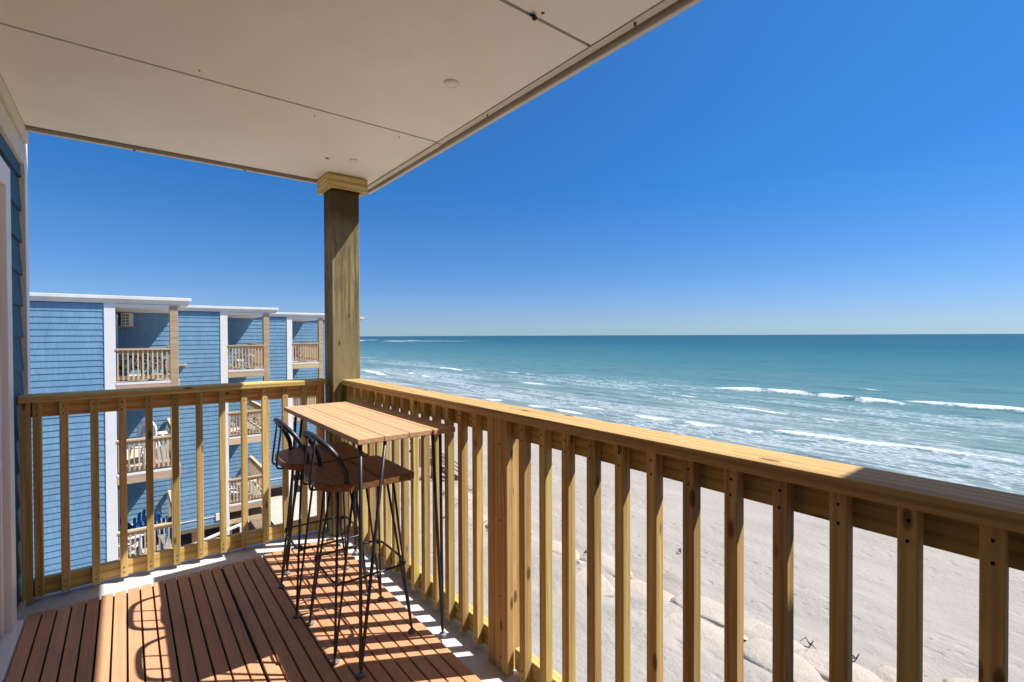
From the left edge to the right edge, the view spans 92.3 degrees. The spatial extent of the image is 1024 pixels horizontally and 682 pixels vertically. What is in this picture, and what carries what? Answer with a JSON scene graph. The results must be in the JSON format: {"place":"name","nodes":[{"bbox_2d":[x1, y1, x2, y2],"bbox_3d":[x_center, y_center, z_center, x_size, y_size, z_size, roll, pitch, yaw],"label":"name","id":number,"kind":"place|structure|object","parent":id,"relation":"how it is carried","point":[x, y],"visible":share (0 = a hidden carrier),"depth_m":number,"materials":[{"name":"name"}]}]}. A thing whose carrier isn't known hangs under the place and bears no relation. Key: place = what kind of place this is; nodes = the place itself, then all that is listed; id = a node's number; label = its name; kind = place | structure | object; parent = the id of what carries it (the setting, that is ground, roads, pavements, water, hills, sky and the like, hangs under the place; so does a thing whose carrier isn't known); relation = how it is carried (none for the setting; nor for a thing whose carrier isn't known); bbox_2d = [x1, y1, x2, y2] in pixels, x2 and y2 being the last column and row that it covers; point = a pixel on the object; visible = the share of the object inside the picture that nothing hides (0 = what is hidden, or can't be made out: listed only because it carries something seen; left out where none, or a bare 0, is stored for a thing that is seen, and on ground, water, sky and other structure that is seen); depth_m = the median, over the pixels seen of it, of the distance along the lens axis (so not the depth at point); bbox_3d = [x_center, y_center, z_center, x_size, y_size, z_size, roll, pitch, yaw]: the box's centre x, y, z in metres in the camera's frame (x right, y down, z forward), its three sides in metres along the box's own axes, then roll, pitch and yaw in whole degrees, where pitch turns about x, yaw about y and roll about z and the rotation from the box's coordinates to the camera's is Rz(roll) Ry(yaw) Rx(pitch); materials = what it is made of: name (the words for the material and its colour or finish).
{"place":"outdoors","nodes":[
{"label":"outdoors","id":0,"kind":"place"},
{"bbox_2d":[181,518,273,544],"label":"path","id":1,"kind":"structure","parent":0,"point":[252,525],"depth_m":21.21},
{"bbox_2d":[204,520,248,539],"bbox_3d":[-11.687,7.776,19.314,2.523,0.862,0.202,-1,1,-42],"label":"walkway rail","id":2,"kind":"object","parent":1,"relation":"on","point":[218,533],"visible":0.26,"depth_m":19.64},
{"bbox_2d":[27,0,1023,335],"label":"sky","id":3,"kind":"structure","parent":0,"point":[734,167],"materials":[{"name":"blue"}]},
{"bbox_2d":[271,402,1023,681],"bbox_3d":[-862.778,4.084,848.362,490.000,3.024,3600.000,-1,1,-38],"label":"sand","id":4,"kind":"structure","parent":0,"point":[950,614],"depth_m":18.38,"materials":[{"name":"beige sand"}]},
{"bbox_2d":[29,292,363,577],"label":"apartment building","id":5,"kind":"structure","parent":4,"relation":"on","point":[81,342],"depth_m":17.92,"materials":[{"name":"blue wood"}]},
{"bbox_2d":[116,314,118,376],"bbox_3d":[-12.949,0.176,16.153,0.045,2.060,2.000,-1,1,-38],"label":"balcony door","id":6,"kind":"structure","parent":5,"relation":"in","point":[117,338],"depth_m":15.36,"materials":[{"name":"white glass"}]},
{"bbox_2d":[117,411,118,458],"bbox_3d":[-12.939,2.925,16.183,0.045,2.060,2.000,-1,1,-38],"label":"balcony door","id":7,"kind":"structure","parent":5,"relation":"in","point":[117,411],"depth_m":15.39,"materials":[{"name":"white glass"}]},
{"bbox_2d":[118,485,119,531],"bbox_3d":[-12.928,5.675,16.213,0.045,2.060,2.000,-1,1,-38],"label":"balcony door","id":8,"kind":"structure","parent":5,"relation":"in","point":[118,485],"depth_m":15.41,"materials":[{"name":"white glass"}]},
{"bbox_2d":[118,313,136,327],"bbox_3d":[-13.920,-0.749,17.799,0.570,0.520,0.440,-1,1,-38],"label":"air conditioner","id":9,"kind":"object","parent":5,"relation":"attached to","point":[126,320],"visible":0.87,"depth_m":17.65,"materials":[{"name":"beige metal"}]},
{"bbox_2d":[119,354,139,375],"bbox_3d":[-12.445,0.740,16.076,0.799,1.012,0.735,0,1,32],"label":"lounge chair","id":10,"kind":"object","parent":5,"relation":"on","point":[130,362],"visible":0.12,"depth_m":15.78,"materials":[{"name":"fabric"}]},
{"bbox_2d":[118,533,143,558],"bbox_3d":[-12.086,6.172,15.095,0.876,1.277,1.047,0,1,22],"label":"garden chair","id":11,"kind":"object","parent":5,"relation":"on","point":[133,543],"visible":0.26,"depth_m":15.28,"materials":[{"name":"white plastic"}]},
{"bbox_2d":[127,424,156,469],"bbox_3d":[-11.663,3.313,15.539,0.653,1.372,0.661,0,1,2],"label":"bucket chair","id":12,"kind":"object","parent":5,"relation":"on","point":[142,433],"visible":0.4,"depth_m":15.74,"materials":[{"name":"white plastic"}]},
{"bbox_2d":[128,509,160,549],"bbox_3d":[-12.336,6.158,16.440,1.047,1.277,0.876,0,1,37],"label":"garden chair","id":13,"kind":"object","parent":5,"relation":"on","point":[134,526],"visible":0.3,"depth_m":16.14,"materials":[{"name":"blue plastic"}]},
{"bbox_2d":[137,420,163,461],"bbox_3d":[-11.965,3.307,16.274,0.661,1.372,0.653,0,1,37],"label":"bucket chair","id":14,"kind":"object","parent":5,"relation":"on","point":[141,424],"visible":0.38,"depth_m":16.28,"materials":[{"name":"white plastic"}]},
{"bbox_2d":[139,353,165,378],"bbox_3d":[-11.757,0.737,16.104,0.735,1.012,0.799,-1,1,-28],"label":"lounge chair","id":15,"kind":"object","parent":5,"relation":"on","point":[150,361],"visible":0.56,"depth_m":15.85,"materials":[{"name":"fabric"}]},
{"bbox_2d":[138,512,171,552],"bbox_3d":[-11.783,6.158,16.239,0.876,1.277,1.047,0,1,-23],"label":"garden chair","id":16,"kind":"object","parent":5,"relation":"on","point":[155,522],"visible":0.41,"depth_m":16.04,"materials":[{"name":"blue plastic"}]},
{"bbox_2d":[155,431,169,457],"bbox_3d":[-11.980,3.555,16.812,0.600,0.861,0.600,-1,1,-38],"label":"patio table","id":17,"kind":"object","parent":5,"relation":"on","point":[165,432],"visible":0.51,"depth_m":16.74,"materials":[{"name":"white plastic"}]},
{"bbox_2d":[228,416,238,431],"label":"garden chair","id":18,"kind":"object","parent":5,"relation":"on","point":[231,425],"visible":0.27,"depth_m":20.76,"materials":[{"name":"white plastic"}]},
{"bbox_2d":[229,475,240,489],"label":"garden chair","id":19,"kind":"object","parent":5,"relation":"on","point":[235,483],"visible":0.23,"depth_m":20.99,"materials":[{"name":"white plastic"}]},
{"bbox_2d":[229,475,252,500],"bbox_3d":[-11.450,6.224,20.790,0.872,1.021,0.730,0,1,-18],"label":"garden chair","id":20,"kind":"object","parent":5,"relation":"on","point":[235,492],"visible":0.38,"depth_m":20.57,"materials":[{"name":"white plastic"}]},
{"bbox_2d":[234,349,254,368],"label":"garden chair","id":21,"kind":"object","parent":5,"relation":"on","point":[237,361],"visible":0.56,"depth_m":21.17,"materials":[{"name":"white plastic"}]},
{"bbox_2d":[248,479,260,492],"bbox_3d":[-11.370,6.371,21.636,0.640,0.622,0.640,-1,1,-38],"label":"patio table","id":22,"kind":"object","parent":5,"relation":"on","point":[257,484],"visible":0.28,"depth_m":21.50,"materials":[{"name":"white plastic"}]},
{"bbox_2d":[292,346,301,362],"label":"garden chair","id":23,"kind":"object","parent":5,"relation":"on","point":[296,353],"visible":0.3,"depth_m":25.98,"materials":[{"name":"white plastic"}]},
{"bbox_2d":[271,490,325,524],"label":"wooden platform","id":24,"kind":"structure","parent":4,"relation":"on","point":[276,511],"depth_m":23.52,"materials":[{"name":"wood"}]},
{"bbox_2d":[0,0,701,681],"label":"apartment building","id":25,"kind":"structure","parent":4,"relation":"on","point":[344,104],"depth_m":2.17,"materials":[{"name":"blue"}]},
{"bbox_2d":[0,156,23,681],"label":"sliding door","id":26,"kind":"structure","parent":25,"relation":"in","point":[11,630],"depth_m":2.20,"materials":[{"name":"white glass"}]},
{"bbox_2d":[17,530,519,681],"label":"deck slab","id":27,"kind":"structure","parent":25,"relation":"attached to","point":[463,648],"depth_m":2.64,"materials":[{"name":"grey concrete"}]},
{"bbox_2d":[17,378,327,604],"bbox_3d":[-1.923,0.806,3.005,1.535,1.069,0.133,-1,1,-38],"label":"balcony railing","id":28,"kind":"object","parent":27,"relation":"on","point":[36,408],"visible":0.93,"depth_m":2.82,"materials":[{"name":"brown wood"}]},
{"bbox_2d":[5,538,481,681],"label":"deck boards","id":29,"kind":"object","parent":27,"relation":"on","point":[236,622],"visible":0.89,"depth_m":2.22,"materials":[{"name":"wood"}]},
{"bbox_2d":[271,418,368,618],"bbox_3d":[-1.016,0.856,2.586,0.431,0.932,0.424,-1,1,-36],"label":"bar stool","id":30,"kind":"object","parent":29,"relation":"on","point":[291,458],"visible":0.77,"depth_m":2.53,"materials":[{"name":"black metal"}]},
{"bbox_2d":[301,430,415,665],"bbox_3d":[-0.720,0.859,2.251,0.431,0.932,0.424,-1,1,-38],"label":"bar stool","id":31,"kind":"object","parent":29,"relation":"on","point":[339,474],"visible":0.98,"depth_m":2.19,"materials":[{"name":"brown wood"}]},
{"bbox_2d":[284,401,454,678],"bbox_3d":[-0.802,0.856,2.548,0.493,0.932,1.241,-1,1,-38],"label":"bar table","id":32,"kind":"object","parent":29,"relation":"on","point":[359,424],"visible":0.98,"depth_m":2.21,"materials":[{"name":"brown wood"}]},
{"bbox_2d":[342,378,1023,681],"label":"balcony railing","id":33,"kind":"object","parent":27,"relation":"on","point":[913,515],"visible":0.88,"depth_m":1.43,"materials":[{"name":"brown wood"}]},
{"bbox_2d":[409,438,457,479],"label":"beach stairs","id":34,"kind":"structure","parent":4,"relation":"on","point":[455,475],"depth_m":31.27,"materials":[{"name":"wood"}]},
{"bbox_2d":[443,488,471,503],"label":"sandbag","id":35,"kind":"object","parent":4,"relation":"on","point":[456,496],"visible":0.22,"depth_m":26.81,"materials":[{"name":"fabric"}]},
{"bbox_2d":[444,509,487,523],"bbox_3d":[-2.110,8.522,23.566,2.263,0.686,1.725,0,1,17],"label":"sandbag","id":36,"kind":"object","parent":4,"relation":"on","point":[470,518],"visible":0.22,"depth_m":23.17,"materials":[{"name":"fabric"}]},
{"bbox_2d":[552,540,579,558],"bbox_3d":[1.776,8.850,20.523,2.308,0.575,1.334,0,1,42],"label":"sandbag","id":37,"kind":"object","parent":4,"relation":"on","point":[556,547],"visible":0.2,"depth_m":20.26,"materials":[{"name":"fabric"}]},
{"bbox_2d":[576,567,614,596],"bbox_3d":[2.779,8.629,17.480,1.376,0.464,2.083,0,1,-18],"label":"sandbag","id":38,"kind":"object","parent":4,"relation":"on","point":[607,589],"visible":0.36,"depth_m":17.08,"materials":[{"name":"fabric"}]},
{"bbox_2d":[575,553,632,579],"bbox_3d":[3.579,8.761,19.034,2.367,0.683,1.745,0,1,32],"label":"sandbag","id":39,"kind":"object","parent":4,"relation":"on","point":[607,564],"visible":0.3,"depth_m":18.82,"materials":[{"name":"fabric"}]},
{"bbox_2d":[630,580,674,600],"bbox_3d":[4.721,9.038,17.266,1.469,0.559,2.199,-1,1,-36],"label":"sandbag","id":40,"kind":"object","parent":4,"relation":"on","point":[639,587],"visible":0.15,"depth_m":17.35,"materials":[{"name":"fabric"}]},
{"bbox_2d":[665,612,723,648],"bbox_3d":[5.516,8.708,14.511,1.377,0.567,2.205,-1,1,-43],"label":"sandbag","id":41,"kind":"object","parent":4,"relation":"on","point":[712,635],"visible":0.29,"depth_m":14.31,"materials":[{"name":"fabric"}]},
{"bbox_2d":[670,593,723,626],"bbox_3d":[6.220,8.786,15.860,1.298,0.549,2.280,-1,1,-40],"label":"sandbag","id":42,"kind":"object","parent":4,"relation":"on","point":[712,611],"visible":0.3,"depth_m":15.66,"materials":[{"name":"fabric"}]},
{"bbox_2d":[744,618,804,650],"bbox_3d":[7.556,8.938,14.627,2.090,0.705,1.674,0,1,31],"label":"sandbag","id":43,"kind":"object","parent":4,"relation":"on","point":[756,628],"visible":0.26,"depth_m":14.73,"materials":[{"name":"fabric"}]},
{"bbox_2d":[744,637,823,681],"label":"sandbag","id":44,"kind":"object","parent":4,"relation":"on","point":[757,651],"visible":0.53,"depth_m":12.79,"materials":[{"name":"fabric"}]},
{"bbox_2d":[794,648,881,681],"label":"sandbag","id":45,"kind":"object","parent":4,"relation":"on","point":[817,660],"visible":0.41,"depth_m":13.00,"materials":[{"name":"fabric"}]},
{"bbox_2d":[869,665,923,681],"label":"sandbag","id":46,"kind":"object","parent":4,"relation":"on","point":[884,673],"visible":0.52,"depth_m":13.14,"materials":[{"name":"fabric"}]},
{"bbox_2d":[942,678,976,681],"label":"sandbag","id":47,"kind":"object","parent":4,"relation":"on","point":[956,680],"visible":1,"depth_m":12.94,"materials":[{"name":"fabric"}]},
{"bbox_2d":[360,334,1023,494],"bbox_3d":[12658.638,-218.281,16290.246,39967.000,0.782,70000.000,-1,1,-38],"label":"sea","id":48,"kind":"structure","parent":0,"point":[946,407],"depth_m":94.68,"materials":[{"name":"liquid"}]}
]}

